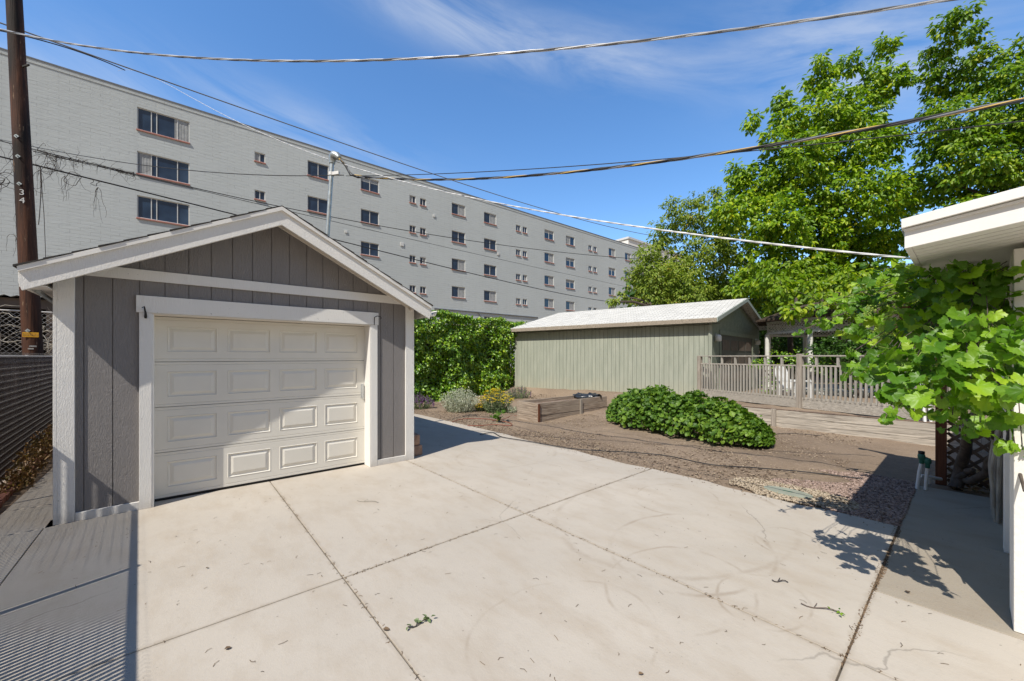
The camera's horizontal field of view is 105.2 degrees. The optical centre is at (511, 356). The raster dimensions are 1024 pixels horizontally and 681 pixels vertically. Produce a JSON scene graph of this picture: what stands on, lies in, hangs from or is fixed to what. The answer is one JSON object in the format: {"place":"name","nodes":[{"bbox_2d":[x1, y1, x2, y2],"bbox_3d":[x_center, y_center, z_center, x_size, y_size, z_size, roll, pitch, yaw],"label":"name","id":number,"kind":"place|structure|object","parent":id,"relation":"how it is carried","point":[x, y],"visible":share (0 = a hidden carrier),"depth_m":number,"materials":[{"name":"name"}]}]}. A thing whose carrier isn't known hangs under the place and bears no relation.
{"place":"outdoors","nodes":[
{"label":"outdoors","id":0,"kind":"place"},
{"bbox_2d":[0,372,989,586],"bbox_3d":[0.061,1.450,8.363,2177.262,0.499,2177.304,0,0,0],"label":"ground","id":1,"kind":"structure","parent":0,"point":[889,458],"depth_m":6.90,"materials":[{"name":"soil"}]},
{"bbox_2d":[5,0,43,355],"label":"utility pole","id":2,"kind":"object","parent":1,"relation":"on","point":[30,304],"visible":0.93,"depth_m":8.31,"materials":[{"name":"brown wood"}]},
{"bbox_2d":[0,30,124,70],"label":"power line","id":3,"kind":"object","parent":2,"relation":"attached to","point":[71,49],"visible":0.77,"depth_m":10.78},
{"bbox_2d":[0,156,635,304],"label":"phone line","id":4,"kind":"object","parent":2,"relation":"attached to","point":[236,214],"visible":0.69,"depth_m":12.03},
{"bbox_2d":[0,22,692,240],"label":"power line","id":5,"kind":"object","parent":2,"relation":"attached to","point":[283,122],"visible":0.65,"depth_m":12.35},
{"bbox_2d":[0,0,955,62],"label":"overhead cable","id":6,"kind":"object","parent":2,"relation":"attached to","point":[651,39],"visible":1,"depth_m":4.07,"materials":[{"name":"rubber"}]},
{"bbox_2d":[0,448,51,507],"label":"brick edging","id":7,"kind":"object","parent":1,"relation":"on","point":[4,497],"visible":0.18,"depth_m":4.62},
{"bbox_2d":[0,352,52,483],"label":"slatted fence","id":8,"kind":"object","parent":1,"relation":"on","point":[26,396],"visible":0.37,"depth_m":5.86,"materials":[{"name":"metal"}]},
{"bbox_2d":[0,424,52,493],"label":"dry weeds","id":9,"kind":"object","parent":1,"relation":"on","point":[34,453],"visible":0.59,"depth_m":5.43,"materials":[{"name":"plant"}]},
{"bbox_2d":[0,294,52,355],"bbox_3d":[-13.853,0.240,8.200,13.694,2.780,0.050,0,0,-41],"label":"old chain link fence","id":10,"kind":"object","parent":1,"relation":"on","point":[17,311],"visible":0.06,"depth_m":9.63,"materials":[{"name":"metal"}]},
{"bbox_2d":[0,305,52,355],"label":"dead vine","id":11,"kind":"object","parent":10,"relation":"attached to","point":[48,340],"visible":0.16,"depth_m":9.58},
{"bbox_2d":[0,47,641,367],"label":"apartment building","id":12,"kind":"structure","parent":1,"relation":"on","point":[72,112],"depth_m":27.91,"materials":[{"name":"brick"}]},
{"bbox_2d":[136,195,188,226],"bbox_3d":[-21.885,-9.128,24.629,2.526,1.445,0.190,0,0,-39],"label":"window","id":13,"kind":"structure","parent":12,"relation":"in","point":[150,209],"depth_m":24.63,"materials":[{"name":"glass"}]},
{"bbox_2d":[136,107,189,143],"bbox_3d":[-21.885,-14.508,24.629,2.526,1.445,0.190,0,0,-39],"label":"window","id":14,"kind":"structure","parent":12,"relation":"in","point":[150,122],"depth_m":24.63,"materials":[{"name":"glass"}]},
{"bbox_2d":[137,151,189,185],"bbox_3d":[-21.885,-11.817,24.629,2.526,1.445,0.190,0,0,-39],"label":"window","id":15,"kind":"structure","parent":12,"relation":"in","point":[175,175],"depth_m":24.63,"materials":[{"name":"glass"}]},
{"bbox_2d":[254,152,265,163],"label":"window","id":16,"kind":"structure","parent":12,"relation":"in","point":[258,157],"depth_m":27.88,"materials":[{"name":"glass"}]},
{"bbox_2d":[254,190,265,201],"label":"window","id":17,"kind":"structure","parent":12,"relation":"in","point":[258,195],"depth_m":27.88,"materials":[{"name":"glass"}]},
{"bbox_2d":[307,195,327,214],"bbox_3d":[-15.000,-11.697,30.305,1.573,1.205,0.190,0,0,-39],"label":"window","id":18,"kind":"structure","parent":12,"relation":"in","point":[316,205],"depth_m":30.28,"materials":[{"name":"glass"}]},
{"bbox_2d":[307,160,328,180],"bbox_3d":[-15.000,-14.388,30.305,1.573,1.205,0.190,0,0,-39],"label":"window","id":19,"kind":"structure","parent":12,"relation":"in","point":[313,168],"depth_m":30.33,"materials":[{"name":"glass"}]},
{"bbox_2d":[33,151,625,286],"bbox_3d":[0.656,-5.444,22.650,0.018,1.132,35.947,0,0,42],"label":"phone line","id":20,"kind":"object","parent":12,"relation":"attached to","point":[269,206],"visible":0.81,"depth_m":12.47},
{"bbox_2d":[0,140,711,262],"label":"phone line","id":21,"kind":"object","parent":12,"relation":"attached to","point":[313,213],"visible":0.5,"depth_m":12.55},
{"bbox_2d":[0,146,44,193],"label":"dry vine tangle","id":22,"kind":"object","parent":21,"relation":"hanging from","point":[1,184],"visible":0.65,"depth_m":9.04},
{"bbox_2d":[6,134,142,256],"bbox_3d":[-10.961,-3.666,9.765,2.566,3.791,1.632,0,0,-11],"label":"dry vine tangle","id":23,"kind":"object","parent":21,"relation":"hanging from","point":[56,159],"visible":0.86,"depth_m":9.58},
{"bbox_2d":[360,209,378,225],"bbox_3d":[-11.922,-11.678,32.841,1.586,1.165,0.190,0,0,-40],"label":"window","id":24,"kind":"structure","parent":12,"relation":"in","point":[367,216],"depth_m":32.86,"materials":[{"name":"glass"}]},
{"bbox_2d":[360,178,379,194],"bbox_3d":[-11.922,-14.367,32.841,1.586,1.165,0.190,0,0,-40],"label":"window","id":25,"kind":"structure","parent":12,"relation":"in","point":[369,185],"depth_m":32.90,"materials":[{"name":"glass"}]},
{"bbox_2d":[360,241,379,257],"bbox_3d":[-11.922,-8.988,32.841,1.586,1.165,0.190,0,0,-40],"label":"window","id":26,"kind":"structure","parent":12,"relation":"in","point":[364,251],"depth_m":32.86,"materials":[{"name":"glass"}]},
{"bbox_2d":[409,195,415,203],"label":"window","id":27,"kind":"structure","parent":12,"relation":"in","point":[412,199],"depth_m":35.31,"materials":[{"name":"glass"}]},
{"bbox_2d":[409,225,415,233],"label":"window","id":28,"kind":"structure","parent":12,"relation":"in","point":[411,228],"depth_m":35.29,"materials":[{"name":"glass"}]},
{"bbox_2d":[409,255,415,263],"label":"window","id":29,"kind":"structure","parent":12,"relation":"in","point":[410,256],"depth_m":35.30,"materials":[{"name":"metal"}]},
{"bbox_2d":[409,285,415,293],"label":"window","id":30,"kind":"structure","parent":12,"relation":"in","point":[411,287],"depth_m":35.31,"materials":[{"name":"metal"}]},
{"bbox_2d":[420,198,426,206],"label":"window","id":31,"kind":"structure","parent":12,"relation":"in","point":[422,201],"depth_m":35.95,"materials":[{"name":"metal"}]},
{"bbox_2d":[420,286,426,294],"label":"window","id":32,"kind":"structure","parent":12,"relation":"in","point":[422,289],"depth_m":35.95,"materials":[{"name":"metal"}]},
{"bbox_2d":[451,203,465,217],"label":"window","id":33,"kind":"structure","parent":12,"relation":"in","point":[459,210],"depth_m":38.41,"materials":[{"name":"glass"}]},
{"bbox_2d":[451,230,465,244],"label":"window","id":34,"kind":"structure","parent":12,"relation":"in","point":[455,234],"depth_m":38.42,"materials":[{"name":"glass"}]},
{"bbox_2d":[451,258,465,271],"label":"window","id":35,"kind":"structure","parent":12,"relation":"in","point":[457,264],"depth_m":38.41,"materials":[{"name":"metal"}]},
{"bbox_2d":[451,286,465,298],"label":"window","id":36,"kind":"structure","parent":12,"relation":"in","point":[457,292],"depth_m":38.41,"materials":[{"name":"metal"}]},
{"bbox_2d":[484,238,495,250],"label":"window","id":37,"kind":"structure","parent":12,"relation":"in","point":[487,246],"depth_m":40.81,"materials":[{"name":"glass"}]},
{"bbox_2d":[484,212,496,225],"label":"window","id":38,"kind":"structure","parent":12,"relation":"in","point":[489,218],"depth_m":40.81,"materials":[{"name":"glass"}]},
{"bbox_2d":[484,264,496,276],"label":"window","id":39,"kind":"structure","parent":12,"relation":"in","point":[489,270],"depth_m":40.81,"materials":[{"name":"metal"}]},
{"bbox_2d":[484,290,496,302],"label":"window","id":40,"kind":"structure","parent":12,"relation":"in","point":[489,296],"depth_m":40.81,"materials":[{"name":"metal"}]},
{"bbox_2d":[544,229,553,240],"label":"window","id":41,"kind":"structure","parent":12,"relation":"in","point":[548,235],"depth_m":46.30,"materials":[{"name":"glass"}]},
{"bbox_2d":[544,252,553,263],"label":"window","id":42,"kind":"structure","parent":12,"relation":"in","point":[548,257],"depth_m":46.30,"materials":[{"name":"metal"}]},
{"bbox_2d":[544,275,553,285],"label":"window","id":43,"kind":"structure","parent":12,"relation":"in","point":[548,280],"depth_m":46.30,"materials":[{"name":"metal"}]},
{"bbox_2d":[544,298,553,308],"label":"window","id":44,"kind":"structure","parent":12,"relation":"in","point":[548,303],"depth_m":46.30,"materials":[{"name":"metal"}]},
{"bbox_2d":[566,236,574,246],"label":"window","id":45,"kind":"structure","parent":12,"relation":"in","point":[569,240],"depth_m":48.63,"materials":[{"name":"glass"}]},
{"bbox_2d":[566,257,574,267],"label":"window","id":46,"kind":"structure","parent":12,"relation":"in","point":[569,262],"depth_m":48.65,"materials":[{"name":"metal"}]},
{"bbox_2d":[566,279,574,289],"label":"window","id":47,"kind":"structure","parent":12,"relation":"in","point":[569,283],"depth_m":48.64,"materials":[{"name":"glass"}]},
{"bbox_2d":[566,301,574,310],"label":"window","id":48,"kind":"structure","parent":12,"relation":"in","point":[569,305],"depth_m":48.64,"materials":[{"name":"metal"}]},
{"bbox_2d":[609,248,614,256],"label":"window","id":49,"kind":"structure","parent":12,"relation":"in","point":[611,251],"depth_m":54.05,"materials":[{"name":"metal"}]},
{"bbox_2d":[609,287,614,295],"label":"window","id":50,"kind":"structure","parent":12,"relation":"in","point":[611,290],"depth_m":54.05,"materials":[{"name":"metal"}]},
{"bbox_2d":[609,268,615,276],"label":"window","id":51,"kind":"structure","parent":12,"relation":"in","point":[611,271],"depth_m":54.13,"materials":[{"name":"metal"}]},
{"bbox_2d":[414,394,434,408],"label":"purple flowers","id":52,"kind":"object","parent":1,"relation":"on","point":[420,399],"visible":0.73,"depth_m":12.24,"materials":[{"name":"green plant"}]},
{"bbox_2d":[439,386,480,412],"bbox_3d":[-1.541,1.292,11.656,1.272,0.812,0.927,0,0,0],"label":"silver plant","id":53,"kind":"object","parent":1,"relation":"on","point":[461,402],"visible":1,"depth_m":11.53,"materials":[{"name":"green plant"}]},
{"bbox_2d":[414,309,526,401],"bbox_3d":[-2.760,-0.033,14.939,7.992,3.548,1.704,0,0,-41],"label":"ivy hedge","id":54,"kind":"object","parent":1,"relation":"on","point":[456,351],"visible":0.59,"depth_m":15.05,"materials":[{"name":"green plant"}]},
{"bbox_2d":[474,402,485,410],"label":"yellow flowers","id":55,"kind":"object","parent":1,"relation":"on","point":[478,407],"visible":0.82,"depth_m":11.71,"materials":[{"name":"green plant"}]},
{"bbox_2d":[453,418,511,425],"bbox_3d":[-0.732,1.610,9.681,1.488,0.016,1.073,0,0,0],"label":"drip hose","id":56,"kind":"object","parent":1,"relation":"on","point":[485,425],"visible":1,"depth_m":9.58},
{"bbox_2d":[478,387,512,412],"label":"yellow flowers","id":57,"kind":"object","parent":1,"relation":"on","point":[496,398],"visible":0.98,"depth_m":11.43,"materials":[{"name":"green plant"}]},
{"bbox_2d":[506,405,516,412],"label":"silver plant","id":58,"kind":"object","parent":1,"relation":"on","point":[512,409],"visible":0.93,"depth_m":11.35,"materials":[{"name":"green plant"}]},
{"bbox_2d":[507,385,531,398],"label":"lavender plant","id":59,"kind":"object","parent":1,"relation":"on","point":[522,394],"visible":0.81,"depth_m":14.46,"materials":[{"name":"green plant"}]},
{"bbox_2d":[517,395,606,421],"bbox_3d":[1.484,1.417,10.948,2.872,0.505,0.815,0,0,-41],"label":"raised bed","id":60,"kind":"object","parent":1,"relation":"on","point":[543,409],"visible":0.82,"depth_m":10.33,"materials":[{"name":"red wood"}]},
{"bbox_2d":[573,392,601,398],"bbox_3d":[2.266,1.195,11.634,0.856,0.241,0.643,0,0,0],"label":"plastic sheet","id":61,"kind":"object","parent":60,"relation":"on","point":[578,395],"visible":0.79,"depth_m":11.48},
{"bbox_2d":[510,298,766,394],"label":"green shed","id":62,"kind":"structure","parent":1,"relation":"on","point":[623,349],"depth_m":14.13,"materials":[{"name":"wood"}]},
{"bbox_2d":[722,335,751,390],"bbox_3d":[8.247,0.255,14.290,0.026,1.950,4.002,0,0,44],"label":"garage door","id":63,"kind":"structure","parent":62,"relation":"in","point":[731,345],"depth_m":14.11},
{"bbox_2d":[414,393,871,499],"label":"soil clods","id":64,"kind":"object","parent":1,"relation":"on","point":[668,458],"visible":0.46,"depth_m":6.95,"materials":[{"name":"soil"}]},
{"bbox_2d":[616,236,680,280],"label":"white building","id":65,"kind":"structure","parent":1,"relation":"on","point":[632,241],"depth_m":80.24,"materials":[{"name":"paint"}]},
{"bbox_2d":[446,411,861,496],"bbox_3d":[2.353,1.533,9.427,5.226,0.177,8.815,0,0,-41],"label":"dry straw","id":66,"kind":"object","parent":1,"relation":"on","point":[668,450],"visible":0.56,"depth_m":7.45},
{"bbox_2d":[480,432,859,478],"bbox_3d":[1.930,1.610,6.585,6.026,0.014,0.474,0,0,32],"label":"drip line","id":67,"kind":"object","parent":1,"relation":"on","point":[682,458],"visible":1,"depth_m":6.07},
{"bbox_2d":[605,384,775,447],"bbox_3d":[3.550,1.121,8.428,1.696,1.028,3.789,0,0,-35],"label":"currant bush","id":68,"kind":"object","parent":1,"relation":"on","point":[656,406],"visible":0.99,"depth_m":7.77,"materials":[{"name":"green plant"}]},
{"bbox_2d":[605,185,778,312],"bbox_3d":[9.652,-3.791,20.781,9.739,10.846,4.168,0,0,0],"label":"cherry tree","id":69,"kind":"object","parent":1,"relation":"on","point":[672,271],"visible":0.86,"depth_m":20.42,"materials":[{"name":"green plant"}]},
{"bbox_2d":[755,299,814,381],"bbox_3d":[12.430,-0.691,18.805,3.521,4.657,2.951,0,0,-15],"label":"tree","id":70,"kind":"object","parent":1,"relation":"on","point":[775,342],"visible":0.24,"depth_m":18.40,"materials":[{"name":"green plant"}]},
{"bbox_2d":[748,346,830,395],"bbox_3d":[9.064,0.458,12.508,3.330,1.601,1.164,0,0,-17],"label":"garden shrub","id":71,"kind":"object","parent":1,"relation":"on","point":[782,353],"visible":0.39,"depth_m":12.34,"materials":[{"name":"green plant"}]},
{"bbox_2d":[775,366,811,397],"bbox_3d":[7.905,0.738,11.051,0.640,1.003,0.749,0,0,-20],"label":"garden chair","id":72,"kind":"object","parent":1,"relation":"on","point":[790,381],"visible":0.31,"depth_m":11.21,"materials":[{"name":"plastic"}]},
{"bbox_2d":[729,477,859,510],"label":"beige pebbles","id":73,"kind":"object","parent":1,"relation":"on","point":[755,488],"visible":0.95,"depth_m":4.58,"materials":[{"name":"gravel"}]},
{"bbox_2d":[764,486,812,499],"bbox_3d":[3.306,1.628,4.698,0.280,0.036,0.500,0,0,-41],"label":"valve box","id":74,"kind":"object","parent":73,"relation":"on","point":[788,492],"visible":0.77,"depth_m":4.66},
{"bbox_2d":[617,273,995,377],"bbox_3d":[24.998,-1.980,27.072,35.011,7.829,9.761,0,0,-5],"label":"hedge","id":75,"kind":"object","parent":1,"relation":"on","point":[632,294],"visible":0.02,"depth_m":25.33,"materials":[{"name":"green plant"}]},
{"bbox_2d":[720,249,917,378],"bbox_3d":[12.907,-1.553,14.641,9.588,6.383,6.727,0,0,0],"label":"linden tree","id":76,"kind":"object","parent":1,"relation":"on","point":[795,291],"visible":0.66,"depth_m":15.65,"materials":[{"name":"green plant"}]},
{"bbox_2d":[705,31,939,382],"bbox_3d":[14.795,-7.042,18.519,11.681,17.369,5.321,0,0,0],"label":"maple tree","id":77,"kind":"object","parent":1,"relation":"on","point":[797,168],"visible":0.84,"depth_m":17.83,"materials":[{"name":"green plant"}]},
{"bbox_2d":[697,354,950,421],"bbox_3d":[6.882,0.600,9.610,0.186,1.340,5.468,0,0,-25],"label":"picket fence","id":78,"kind":"object","parent":1,"relation":"on","point":[800,400],"visible":0.7,"depth_m":9.55,"materials":[{"name":"grey wood"}]},
{"bbox_2d":[756,292,915,396],"bbox_3d":[11.640,-0.520,14.000,4.860,3.600,4.860,0,0,-10],"label":"gazebo","id":79,"kind":"object","parent":1,"relation":"on","point":[774,321],"visible":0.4,"depth_m":13.91,"materials":[{"name":"wood"}]},
{"bbox_2d":[770,468,916,526],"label":"gravel","id":80,"kind":"structure","parent":1,"relation":"on","point":[867,487],"depth_m":4.69,"materials":[{"name":"gravel"}]},
{"bbox_2d":[702,403,989,452],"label":"retaining wall","id":81,"kind":"structure","parent":1,"relation":"on","point":[913,432],"depth_m":8.08,"materials":[{"name":"wood"}]},
{"bbox_2d":[806,328,934,397],"bbox_3d":[10.638,0.168,11.666,3.413,2.194,1.845,0,0,0],"label":"garden shrub","id":82,"kind":"object","parent":1,"relation":"on","point":[841,346],"visible":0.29,"depth_m":11.76,"materials":[{"name":"green plant"}]},
{"bbox_2d":[792,252,1023,491],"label":"grape vine","id":83,"kind":"object","parent":1,"relation":"on","point":[970,339],"visible":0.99,"depth_m":2.33,"materials":[{"name":"green plant"}]},
{"bbox_2d":[921,474,942,483],"bbox_3d":[5.324,1.550,4.977,0.267,0.120,0.052,0,0,0],"label":"pvc fitting","id":84,"kind":"object","parent":1,"relation":"on","point":[934,478],"visible":0.66,"depth_m":4.96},
{"bbox_2d":[894,306,989,487],"bbox_3d":[4.722,0.595,3.626,3.250,2.110,2.100,0,0,-41],"label":"grape arbor","id":85,"kind":"object","parent":1,"relation":"on","point":[941,457],"visible":0.37,"depth_m":5.01,"materials":[{"name":"red wood"}]},
{"bbox_2d":[875,486,1023,640],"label":"walkway","id":86,"kind":"structure","parent":1,"relation":"on","point":[973,587],"depth_m":3.10,"materials":[{"name":"concrete"}]},
{"bbox_2d":[915,451,927,488],"bbox_3d":[5.056,1.397,4.834,0.146,0.471,0.070,0,0,0],"label":"irrigation valve","id":87,"kind":"object","parent":86,"relation":"on","point":[921,456],"visible":0.99,"depth_m":4.82,"materials":[{"name":"plastic"}]},
{"bbox_2d":[923,458,931,489],"bbox_3d":[5.089,1.435,4.798,0.078,0.393,0.070,0,0,0],"label":"irrigation valve","id":88,"kind":"object","parent":86,"relation":"on","point":[927,461],"visible":1,"depth_m":4.78,"materials":[{"name":"plastic"}]},
{"bbox_2d":[988,430,1002,523],"bbox_3d":[5.134,1.107,4.147,1.062,1.049,0.124,0,0,-41],"label":"reed screen","id":89,"kind":"object","parent":86,"relation":"on","point":[995,467],"visible":0.6,"depth_m":3.86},
{"bbox_2d":[901,186,1023,633],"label":"white house","id":90,"kind":"structure","parent":1,"relation":"on","point":[975,231],"depth_m":2.30,"materials":[{"name":"paint"}]},
{"bbox_2d":[119,70,910,259],"bbox_3d":[-9.668,-8.354,12.310,31.593,15.432,0.017,0,0,38],"label":"overhead cable","id":91,"kind":"object","parent":90,"relation":"attached to","point":[871,254],"visible":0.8,"depth_m":3.73,"materials":[{"name":"rubber"}]},
{"bbox_2d":[908,0,1023,210],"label":"maple tree","id":92,"kind":"object","parent":1,"relation":"on","point":[963,146],"visible":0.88,"depth_m":15.24,"materials":[{"name":"green plant"}]},
{"bbox_2d":[947,464,989,493],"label":"leaf litter","id":93,"kind":"object","parent":1,"relation":"on","point":[974,488],"visible":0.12,"depth_m":4.77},
{"bbox_2d":[487,409,510,419],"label":"tomato seedling","id":94,"kind":"object","parent":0,"point":[495,416],"visible":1,"depth_m":9.66,"materials":[{"name":"green plant"}]},
{"bbox_2d":[0,414,1023,680],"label":"driveway","id":95,"kind":"structure","parent":0,"point":[486,592],"depth_m":2.80,"materials":[{"name":"concrete"}]},
{"bbox_2d":[13,206,436,525],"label":"garage","id":96,"kind":"structure","parent":95,"relation":"on","point":[257,346],"depth_m":4.71,"materials":[{"name":"grey"}]},
{"bbox_2d":[154,316,364,500],"bbox_3d":[-3.131,0.586,5.175,2.354,2.080,0.080,0,0,-41],"label":"garage door","id":97,"kind":"structure","parent":96,"relation":"in","point":[211,446],"depth_m":5.00,"materials":[{"name":"metal"}]},
{"bbox_2d":[325,151,341,236],"bbox_3d":[-3.324,-2.877,7.290,0.334,1.900,0.166,0,0,24],"label":"service mast","id":98,"kind":"object","parent":96,"relation":"on","point":[334,156],"visible":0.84,"depth_m":7.27,"materials":[{"name":"metal"}]},
{"bbox_2d":[0,139,343,175],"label":"phone line","id":99,"kind":"object","parent":98,"relation":"attached to","point":[189,170],"visible":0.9,"depth_m":8.07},
{"bbox_2d":[339,158,367,178],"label":"service drop tails","id":100,"kind":"object","parent":98,"relation":"hanging from","point":[346,167],"visible":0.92,"depth_m":7.17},
{"bbox_2d":[362,98,1023,180],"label":"overhead cable","id":101,"kind":"object","parent":100,"relation":"attached to","point":[950,113],"visible":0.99,"depth_m":3.88,"materials":[{"name":"rubber"}]},
{"bbox_2d":[356,120,1023,175],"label":"phone line","id":102,"kind":"object","parent":98,"relation":"hanging from","point":[736,152],"visible":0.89,"depth_m":4.10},
{"bbox_2d":[283,496,416,679],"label":"joint debris","id":103,"kind":"object","parent":95,"relation":"on","point":[356,592],"visible":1,"depth_m":2.58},
{"bbox_2d":[414,444,421,455],"bbox_3d":[-1.655,1.545,6.517,0.260,0.170,0.230,0,0,44],"label":"stone block","id":104,"kind":"object","parent":95,"relation":"on","point":[417,449],"depth_m":6.45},
{"bbox_2d":[414,432,419,444],"bbox_3d":[-1.683,1.370,6.519,0.230,0.170,0.260,0,0,-34],"label":"stone block","id":105,"kind":"object","parent":104,"relation":"on","point":[416,439],"depth_m":6.45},
{"bbox_2d":[406,614,435,630],"bbox_3d":[-0.561,1.612,2.391,0.187,0.045,0.069,0,0,-31],"label":"fallen sprig","id":106,"kind":"object","parent":95,"relation":"on","point":[425,618],"visible":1,"depth_m":2.39,"materials":[{"name":"green plant"}]},
{"bbox_2d":[345,469,649,578],"bbox_3d":[0.392,1.630,4.293,4.305,0.004,0.056,0,0,-41],"label":"joint debris","id":107,"kind":"object","parent":95,"relation":"on","point":[454,538],"visible":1,"depth_m":3.38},
{"bbox_2d":[36,438,1020,680],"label":"driveway litter","id":108,"kind":"object","parent":95,"relation":"on","point":[533,578],"visible":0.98,"depth_m":2.57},
{"bbox_2d":[413,463,897,678],"bbox_3d":[0.441,1.630,3.720,0.066,0.004,6.001,0,0,-41],"label":"joint debris","id":109,"kind":"object","parent":95,"relation":"on","point":[539,519],"visible":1,"depth_m":2.69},
{"bbox_2d":[434,417,894,526],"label":"spilled gravel","id":110,"kind":"structure","parent":95,"relation":"on","point":[683,476],"depth_m":5.21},
{"bbox_2d":[801,603,844,615],"bbox_3d":[1.995,1.612,2.515,0.227,0.029,0.082,0,0,34],"label":"fallen sprig","id":111,"kind":"object","parent":95,"relation":"on","point":[841,613],"visible":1,"depth_m":2.52,"materials":[{"name":"green plant"}]},
{"bbox_2d":[841,527,901,666],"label":"joint dirt","id":112,"kind":"structure","parent":95,"relation":"on","point":[883,565],"depth_m":2.77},
{"bbox_2d":[0,0,1023,283],"label":"sky","id":113,"kind":"structure","parent":0,"point":[687,96],"materials":[{"name":"blue"}]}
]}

